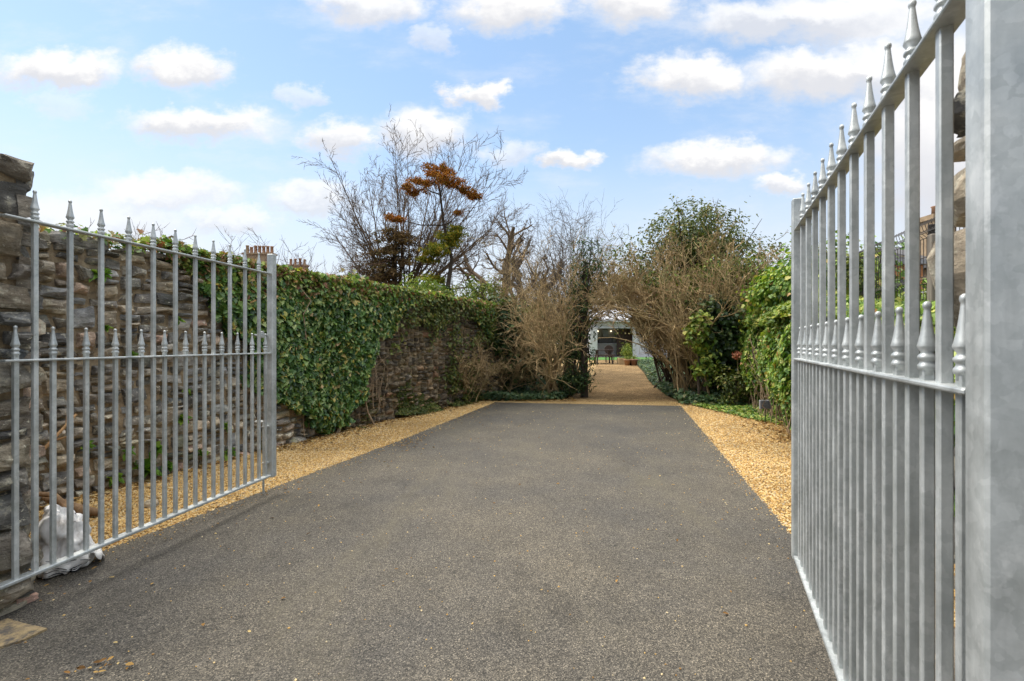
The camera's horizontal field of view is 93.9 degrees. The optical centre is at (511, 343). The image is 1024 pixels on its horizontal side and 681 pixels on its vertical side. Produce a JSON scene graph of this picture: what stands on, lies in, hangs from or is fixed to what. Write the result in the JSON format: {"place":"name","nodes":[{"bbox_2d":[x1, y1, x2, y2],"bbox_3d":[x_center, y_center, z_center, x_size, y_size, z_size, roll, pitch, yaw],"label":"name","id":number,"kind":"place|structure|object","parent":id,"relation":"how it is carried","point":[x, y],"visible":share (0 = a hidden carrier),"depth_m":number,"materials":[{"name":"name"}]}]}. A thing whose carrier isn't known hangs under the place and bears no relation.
{"place":"outdoors","nodes":[
{"label":"outdoors","id":0,"kind":"place"},
{"bbox_2d":[0,402,836,680],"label":"driveway","id":1,"kind":"structure","parent":0,"point":[703,637],"depth_m":2.76,"materials":[{"name":"grey asphalt"}]},
{"bbox_2d":[0,618,46,648],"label":"paving slab","id":2,"kind":"structure","parent":1,"relation":"on","point":[12,632],"depth_m":2.21,"materials":[{"name":"yellow stone"}]},
{"bbox_2d":[36,505,104,578],"bbox_3d":[-2.644,1.146,2.850,0.326,0.389,0.274,0,0,-40],"label":"rubble sack","id":3,"kind":"object","parent":1,"relation":"on","point":[76,564],"visible":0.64,"depth_m":2.77,"materials":[{"name":"white plastic"}]},
{"bbox_2d":[0,190,275,589],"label":"metal gate","id":4,"kind":"structure","parent":1,"relation":"on","point":[269,441],"depth_m":3.01,"materials":[{"name":"metal"}]},
{"bbox_2d":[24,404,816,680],"bbox_3d":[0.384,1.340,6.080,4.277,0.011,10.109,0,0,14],"label":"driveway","id":5,"kind":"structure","parent":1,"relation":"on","point":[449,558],"depth_m":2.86,"materials":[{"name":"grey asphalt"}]},
{"bbox_2d":[791,0,1023,680],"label":"metal gate","id":6,"kind":"structure","parent":1,"relation":"on","point":[872,475],"depth_m":1.08,"materials":[{"name":"metal"}]},
{"bbox_2d":[0,0,965,331],"label":"sky","id":7,"kind":"structure","parent":0,"point":[189,117],"materials":[{"name":"blue"}]},
{"bbox_2d":[552,359,595,377],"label":"side gravel","id":8,"kind":"structure","parent":0,"point":[591,371],"depth_m":23.59,"materials":[{"name":"beige gravel"}]},
{"bbox_2d":[459,191,625,374],"bbox_3d":[1.449,-2.468,17.312,5.082,7.473,7.236,0,0,40],"label":"bare tree","id":9,"kind":"object","parent":8,"relation":"on","point":[559,256],"visible":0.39,"depth_m":16.51,"materials":[{"name":"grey plant"}]},
{"bbox_2d":[471,200,644,363],"bbox_3d":[1.595,-2.108,19.018,6.595,6.671,6.635,0,0,29],"label":"bare tree","id":10,"kind":"object","parent":8,"relation":"on","point":[570,251],"visible":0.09,"depth_m":18.32,"materials":[{"name":"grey plant"}]},
{"bbox_2d":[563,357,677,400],"bbox_3d":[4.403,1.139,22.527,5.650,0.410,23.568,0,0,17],"label":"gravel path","id":11,"kind":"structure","parent":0,"point":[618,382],"depth_m":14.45,"materials":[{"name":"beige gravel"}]},
{"bbox_2d":[594,350,614,363],"bbox_3d":[4.977,0.701,26.000,1.000,0.776,1.280,0,0,0],"label":"picnic table","id":12,"kind":"object","parent":11,"relation":"on","point":[609,355],"visible":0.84,"depth_m":25.68,"materials":[{"name":"brown wood"}]},
{"bbox_2d":[604,345,614,361],"bbox_3d":[5.577,0.560,27.305,0.514,0.977,0.470,0,0,0],"label":"garden chair","id":13,"kind":"object","parent":11,"relation":"on","point":[608,347],"visible":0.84,"depth_m":27.50,"materials":[{"name":"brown wood"}]},
{"bbox_2d":[617,339,634,363],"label":"potted plant","id":14,"kind":"object","parent":11,"relation":"on","point":[625,352],"visible":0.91,"depth_m":25.45,"materials":[{"name":"plant"}]},
{"bbox_2d":[624,356,630,365],"bbox_3d":[5.860,0.842,24.360,0.554,0.523,0.468,0,0,-33],"label":"plant pot","id":15,"kind":"object","parent":11,"relation":"on","point":[627,360],"visible":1,"depth_m":24.28,"materials":[{"name":"ceramic"}]},
{"bbox_2d":[630,354,637,365],"bbox_3d":[6.217,0.769,24.306,0.434,0.673,0.400,0,0,0],"label":"plant pot","id":16,"kind":"object","parent":11,"relation":"on","point":[633,361],"visible":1,"depth_m":24.19,"materials":[{"name":"ceramic"}]},
{"bbox_2d":[588,357,652,359],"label":"turf","id":17,"kind":"structure","parent":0,"point":[603,358],"depth_m":31.23,"materials":[{"name":"green plant"}]},
{"bbox_2d":[501,347,739,401],"bbox_3d":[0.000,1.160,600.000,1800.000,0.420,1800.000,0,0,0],"label":"ground","id":18,"kind":"structure","parent":0,"point":[637,365],"depth_m":15.92,"materials":[{"name":"soil"}]},
{"bbox_2d":[0,153,48,615],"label":"gate pier","id":19,"kind":"structure","parent":18,"relation":"on","point":[16,178],"depth_m":2.40,"materials":[{"name":"stone"}]},
{"bbox_2d":[39,218,193,250],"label":"bare tree","id":20,"kind":"object","parent":18,"relation":"on","point":[143,232],"depth_m":9.32,"materials":[{"name":"brown plant"}]},
{"bbox_2d":[242,245,277,262],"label":"stone house","id":21,"kind":"structure","parent":18,"relation":"on","point":[256,253],"depth_m":46.14,"materials":[{"name":"stone"}]},
{"bbox_2d":[170,222,388,278],"bbox_3d":[-5.891,-1.015,13.419,5.465,4.751,6.370,0,0,0],"label":"bare shrub","id":22,"kind":"object","parent":18,"relation":"on","point":[234,252],"visible":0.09,"depth_m":12.45,"materials":[{"name":"brown plant"}]},
{"bbox_2d":[24,230,537,505],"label":"garden wall","id":23,"kind":"structure","parent":18,"relation":"on","point":[424,372],"depth_m":4.78,"materials":[{"name":"stone"}]},
{"bbox_2d":[81,440,95,453],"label":"wall weed","id":24,"kind":"object","parent":23,"relation":"attached to","point":[91,445],"depth_m":4.25,"materials":[{"name":"green plant"}]},
{"bbox_2d":[89,268,112,281],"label":"wall weed","id":25,"kind":"object","parent":23,"relation":"attached to","point":[107,271],"depth_m":4.32,"materials":[{"name":"green plant"}]},
{"bbox_2d":[104,325,113,331],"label":"wall weed","id":26,"kind":"object","parent":23,"relation":"attached to","point":[106,327],"depth_m":4.37,"materials":[{"name":"green plant"}]},
{"bbox_2d":[106,473,124,486],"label":"wall weed","id":27,"kind":"object","parent":23,"relation":"attached to","point":[120,479],"depth_m":4.43,"materials":[{"name":"green plant"}]},
{"bbox_2d":[123,446,135,460],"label":"wall weed","id":28,"kind":"object","parent":23,"relation":"attached to","point":[124,455],"depth_m":4.53,"materials":[{"name":"green plant"}]},
{"bbox_2d":[133,458,161,477],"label":"wall weed","id":29,"kind":"object","parent":23,"relation":"attached to","point":[147,465],"depth_m":4.67,"materials":[{"name":"green plant"}]},
{"bbox_2d":[149,441,167,458],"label":"wall weed","id":30,"kind":"object","parent":23,"relation":"attached to","point":[158,448],"depth_m":4.77,"materials":[{"name":"green plant"}]},
{"bbox_2d":[161,460,172,471],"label":"wall weed","id":31,"kind":"object","parent":23,"relation":"attached to","point":[169,466],"depth_m":4.88,"materials":[{"name":"green plant"}]},
{"bbox_2d":[178,316,185,324],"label":"wall weed","id":32,"kind":"object","parent":23,"relation":"attached to","point":[180,319],"depth_m":4.99,"materials":[{"name":"green plant"}]},
{"bbox_2d":[178,414,191,425],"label":"wall weed","id":33,"kind":"object","parent":23,"relation":"attached to","point":[180,420],"depth_m":5.02,"materials":[{"name":"green plant"}]},
{"bbox_2d":[224,422,232,432],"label":"wall weed","id":34,"kind":"object","parent":23,"relation":"attached to","point":[226,426],"depth_m":5.50,"materials":[{"name":"green plant"}]},
{"bbox_2d":[39,223,541,435],"bbox_3d":[-2.244,0.074,8.444,1.005,2.624,13.788,0,0,24],"label":"climbing ivy","id":35,"kind":"object","parent":23,"relation":"attached to","point":[345,322],"visible":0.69,"depth_m":6.94,"materials":[{"name":"green plant"}]},
{"bbox_2d":[354,359,483,427],"bbox_3d":[-1.614,0.736,9.356,0.282,1.287,4.408,0,0,25],"label":"wall foot growth","id":36,"kind":"object","parent":23,"relation":"attached to","point":[427,408],"depth_m":9.25,"materials":[{"name":"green plant"}]},
{"bbox_2d":[288,258,335,274],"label":"stone house","id":37,"kind":"structure","parent":18,"relation":"on","point":[304,261],"depth_m":58.16,"materials":[{"name":"stone"}]},
{"bbox_2d":[278,253,384,282],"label":"bare shrub","id":38,"kind":"object","parent":18,"relation":"on","point":[314,271],"visible":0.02,"depth_m":13.86,"materials":[{"name":"brown plant"}]},
{"bbox_2d":[350,225,442,290],"bbox_3d":[-4.435,-1.352,16.700,6.055,5.432,6.074,0,0,-37],"label":"conifer tree","id":39,"kind":"object","parent":18,"relation":"on","point":[390,271],"visible":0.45,"depth_m":16.00,"materials":[{"name":"green plant"}]},
{"bbox_2d":[291,106,530,290],"bbox_3d":[-3.452,-3.545,17.314,8.529,9.792,6.076,0,0,0],"label":"bare tree","id":40,"kind":"object","parent":18,"relation":"on","point":[428,237],"visible":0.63,"depth_m":16.66,"materials":[{"name":"brown plant"}]},
{"bbox_2d":[399,271,462,296],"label":"leafy bush","id":41,"kind":"object","parent":18,"relation":"on","point":[426,285],"visible":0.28,"depth_m":13.19,"materials":[{"name":"green plant"}]},
{"bbox_2d":[383,161,485,288],"bbox_3d":[-2.337,-2.024,14.711,2.568,6.833,2.479,0,0,45],"label":"pine tree","id":42,"kind":"object","parent":18,"relation":"on","point":[441,174],"visible":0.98,"depth_m":14.45,"materials":[{"name":"brown plant"}]},
{"bbox_2d":[440,284,454,294],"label":"ivy bush","id":43,"kind":"object","parent":18,"relation":"on","point":[444,285],"visible":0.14,"depth_m":14.15,"materials":[{"name":"green plant"}]},
{"bbox_2d":[449,333,512,401],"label":"bare shrub","id":44,"kind":"object","parent":18,"relation":"on","point":[478,365],"visible":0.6,"depth_m":10.80,"materials":[{"name":"brown plant"}]},
{"bbox_2d":[451,274,519,303],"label":"leafy bush","id":45,"kind":"object","parent":18,"relation":"on","point":[473,295],"visible":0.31,"depth_m":14.85,"materials":[{"name":"green plant"}]},
{"bbox_2d":[28,399,954,628],"bbox_3d":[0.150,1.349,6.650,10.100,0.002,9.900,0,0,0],"label":"gravel border","id":46,"kind":"object","parent":18,"relation":"on","point":[665,403],"visible":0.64,"depth_m":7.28,"materials":[{"name":"beige gravel"}]},
{"bbox_2d":[45,414,76,449],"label":"dry branch","id":47,"kind":"object","parent":46,"relation":"on","point":[59,432],"visible":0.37,"depth_m":3.52,"materials":[{"name":"brown wood"}]},
{"bbox_2d":[39,492,97,515],"bbox_3d":[-3.434,1.233,3.680,0.473,0.201,0.160,0,0,7],"label":"log","id":48,"kind":"object","parent":46,"relation":"on","point":[62,502],"visible":0.47,"depth_m":3.67,"materials":[{"name":"brown wood"}]},
{"bbox_2d":[144,499,158,507],"bbox_3d":[-2.981,1.322,3.949,0.102,0.070,0.077,0,0,-18],"label":"loose stone","id":49,"kind":"object","parent":46,"relation":"on","point":[147,503],"visible":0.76,"depth_m":3.92,"materials":[{"name":"beige stone"}]},
{"bbox_2d":[224,447,235,460],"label":"wall weed","id":50,"kind":"object","parent":46,"relation":"on","point":[226,454],"depth_m":5.53,"materials":[{"name":"green plant"}]},
{"bbox_2d":[15,395,790,678],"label":"leaf litter","id":51,"kind":"object","parent":46,"relation":"on","point":[209,464],"visible":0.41,"depth_m":6.22,"materials":[{"name":"brown plant"}]},
{"bbox_2d":[480,378,579,400],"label":"border plants","id":52,"kind":"object","parent":46,"relation":"on","point":[526,393],"visible":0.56,"depth_m":11.56,"materials":[{"name":"green plant"}]},
{"bbox_2d":[732,351,741,401],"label":"dried flower","id":53,"kind":"object","parent":46,"relation":"on","point":[737,355],"visible":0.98,"depth_m":10.18,"materials":[{"name":"red plant"}]},
{"bbox_2d":[693,401,787,426],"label":"hedge foot plants","id":54,"kind":"object","parent":46,"relation":"on","point":[746,411],"visible":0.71,"depth_m":9.29,"materials":[{"name":"green plant"}]},
{"bbox_2d":[759,400,770,421],"bbox_3d":[4.346,1.156,8.197,0.200,0.388,0.042,0,0,0],"label":"solar light","id":55,"kind":"object","parent":46,"relation":"on","point":[766,404],"visible":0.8,"depth_m":8.18,"materials":[{"name":"grey plastic"}]},
{"bbox_2d":[441,206,552,299],"bbox_3d":[-0.572,-2.610,21.054,5.412,7.769,2.822,0,0,0],"label":"pollarded tree","id":56,"kind":"object","parent":18,"relation":"on","point":[474,273],"visible":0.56,"depth_m":20.82,"materials":[{"name":"brown plant"}]},
{"bbox_2d":[455,258,558,327],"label":"bare shrub","id":57,"kind":"object","parent":18,"relation":"on","point":[485,292],"visible":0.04,"depth_m":14.81,"materials":[{"name":"brown plant"}]},
{"bbox_2d":[484,319,550,392],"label":"bare shrub","id":58,"kind":"object","parent":18,"relation":"on","point":[516,371],"visible":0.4,"depth_m":12.05,"materials":[{"name":"brown plant"}]},
{"bbox_2d":[482,291,563,389],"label":"leafy bush","id":59,"kind":"object","parent":18,"relation":"on","point":[505,345],"visible":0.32,"depth_m":12.16,"materials":[{"name":"brown plant"}]},
{"bbox_2d":[494,250,566,306],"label":"pollarded tree","id":60,"kind":"object","parent":18,"relation":"on","point":[506,278],"visible":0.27,"depth_m":20.00,"materials":[{"name":"brown plant"}]},
{"bbox_2d":[523,301,566,361],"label":"leafy bush","id":61,"kind":"object","parent":18,"relation":"on","point":[525,302],"visible":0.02,"depth_m":14.26,"materials":[{"name":"green plant"}]},
{"bbox_2d":[463,224,655,395],"bbox_3d":[0.780,-0.842,12.357,3.937,4.404,5.289,0,0,-22],"label":"bare shrub","id":62,"kind":"object","parent":18,"relation":"on","point":[547,369],"visible":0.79,"depth_m":11.68,"materials":[{"name":"brown plant"}]},
{"bbox_2d":[552,226,612,397],"bbox_3d":[1.732,-0.756,11.857,1.527,4.396,1.549,0,0,0],"label":"holly tree","id":63,"kind":"object","parent":18,"relation":"on","point":[582,380],"visible":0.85,"depth_m":11.90,"materials":[{"name":"green plant"}]},
{"bbox_2d":[522,222,678,390],"bbox_3d":[2.234,-0.883,12.633,4.259,4.420,2.531,0,0,28],"label":"bowing shrub","id":64,"kind":"object","parent":18,"relation":"on","point":[600,315],"visible":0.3,"depth_m":12.29,"materials":[{"name":"brown plant"}]},
{"bbox_2d":[587,304,666,356],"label":"garden house","id":65,"kind":"structure","parent":18,"relation":"on","point":[601,343],"depth_m":35.20,"materials":[{"name":"white paint"}]},
{"bbox_2d":[590,328,596,356],"bbox_3d":[5.685,-0.120,33.275,0.510,2.040,0.050,0,0,0],"label":"door leaf","id":66,"kind":"structure","parent":65,"relation":"in","point":[594,344],"depth_m":33.25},
{"bbox_2d":[598,338,611,342],"bbox_3d":[7.030,-0.260,36.060,1.000,0.380,0.320,0,0,0],"label":"window","id":67,"kind":"structure","parent":65,"relation":"in","point":[601,340],"depth_m":35.90,"materials":[{"name":"black glass"}]},
{"bbox_2d":[617,328,631,356],"bbox_3d":[8.290,-0.220,35.250,1.120,2.300,0.100,0,0,0],"label":"inner door","id":68,"kind":"structure","parent":65,"relation":"in","point":[620,343],"depth_m":35.20,"materials":[{"name":"black glass"}]},
{"bbox_2d":[537,201,790,398],"bbox_3d":[4.002,-1.080,12.316,6.511,4.885,5.345,0,0,12],"label":"arching shrub","id":69,"kind":"object","parent":18,"relation":"on","point":[672,313],"visible":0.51,"depth_m":11.63,"materials":[{"name":"brown plant"}]},
{"bbox_2d":[618,259,728,387],"bbox_3d":[4.871,-0.684,13.895,3.851,4.013,4.385,0,0,0],"label":"bare shrub","id":70,"kind":"object","parent":18,"relation":"on","point":[666,373],"visible":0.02,"depth_m":13.78,"materials":[{"name":"brown plant"}]},
{"bbox_2d":[649,341,701,382],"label":"leafy bush","id":71,"kind":"object","parent":18,"relation":"on","point":[684,362],"depth_m":13.19,"materials":[{"name":"green plant"}]},
{"bbox_2d":[594,194,790,381],"bbox_3d":[5.116,-1.417,13.333,5.664,5.671,3.165,0,0,0],"label":"evergreen tree","id":72,"kind":"object","parent":18,"relation":"on","point":[694,234],"visible":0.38,"depth_m":12.91,"materials":[{"name":"green plant"}]},
{"bbox_2d":[637,357,758,405],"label":"ground cover","id":73,"kind":"object","parent":18,"relation":"on","point":[647,365],"visible":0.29,"depth_m":11.67,"materials":[{"name":"green plant"}]},
{"bbox_2d":[681,302,727,401],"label":"ivy bush","id":74,"kind":"object","parent":18,"relation":"on","point":[705,366],"visible":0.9,"depth_m":10.71,"materials":[{"name":"green plant"}]},
{"bbox_2d":[690,287,759,396],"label":"ivy bush","id":75,"kind":"object","parent":18,"relation":"on","point":[726,344],"visible":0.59,"depth_m":10.76,"materials":[{"name":"green plant"}]},
{"bbox_2d":[709,364,752,405],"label":"bush","id":76,"kind":"object","parent":18,"relation":"on","point":[734,392],"visible":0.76,"depth_m":10.23,"materials":[{"name":"green plant"}]},
{"bbox_2d":[732,226,926,377],"bbox_3d":[5.820,-0.514,9.819,2.497,3.337,7.467,0,0,15],"label":"laurel bush","id":77,"kind":"object","parent":18,"relation":"on","point":[771,289],"visible":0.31,"depth_m":8.87,"materials":[{"name":"green plant"}]},
{"bbox_2d":[733,289,956,516],"bbox_3d":[4.480,0.321,7.248,1.328,2.258,10.764,0,0,17],"label":"ivy hedge","id":78,"kind":"object","parent":18,"relation":"on","point":[772,361],"visible":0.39,"depth_m":8.03,"materials":[{"name":"green plant"}]},
{"bbox_2d":[826,234,903,297],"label":"leafy bush","id":79,"kind":"object","parent":18,"relation":"on","point":[861,269],"visible":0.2,"depth_m":6.51,"materials":[{"name":"green plant"}]},
{"bbox_2d":[836,217,963,300],"bbox_3d":[4.350,0.018,4.997,0.125,2.663,5.048,0,0,17],"label":"fence","id":80,"kind":"object","parent":18,"relation":"on","point":[930,229],"visible":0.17,"depth_m":5.53,"materials":[{"name":"metal"}]},
{"bbox_2d":[875,280,925,300],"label":"leafy bush","id":81,"kind":"object","parent":18,"relation":"on","point":[902,293],"depth_m":6.16,"materials":[{"name":"green plant"}]},
{"bbox_2d":[879,259,925,295],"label":"brick shed","id":82,"kind":"structure","parent":18,"relation":"on","point":[903,268],"depth_m":9.50,"materials":[{"name":"brown brick"}]},
{"bbox_2d":[861,206,954,290],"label":"stone house","id":83,"kind":"structure","parent":18,"relation":"on","point":[927,217],"depth_m":16.05,"materials":[{"name":"stone"}]},
{"bbox_2d":[927,234,934,301],"bbox_3d":[4.195,0.130,4.750,0.085,2.440,0.085,0,0,17],"label":"timber post","id":84,"kind":"object","parent":18,"relation":"on","point":[930,286],"visible":0.22,"depth_m":4.75,"materials":[{"name":"brown wood"}]},
{"bbox_2d":[927,51,965,680],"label":"gate pier","id":85,"kind":"structure","parent":18,"relation":"on","point":[960,198],"depth_m":1.04,"materials":[{"name":"stone"}]}
]}

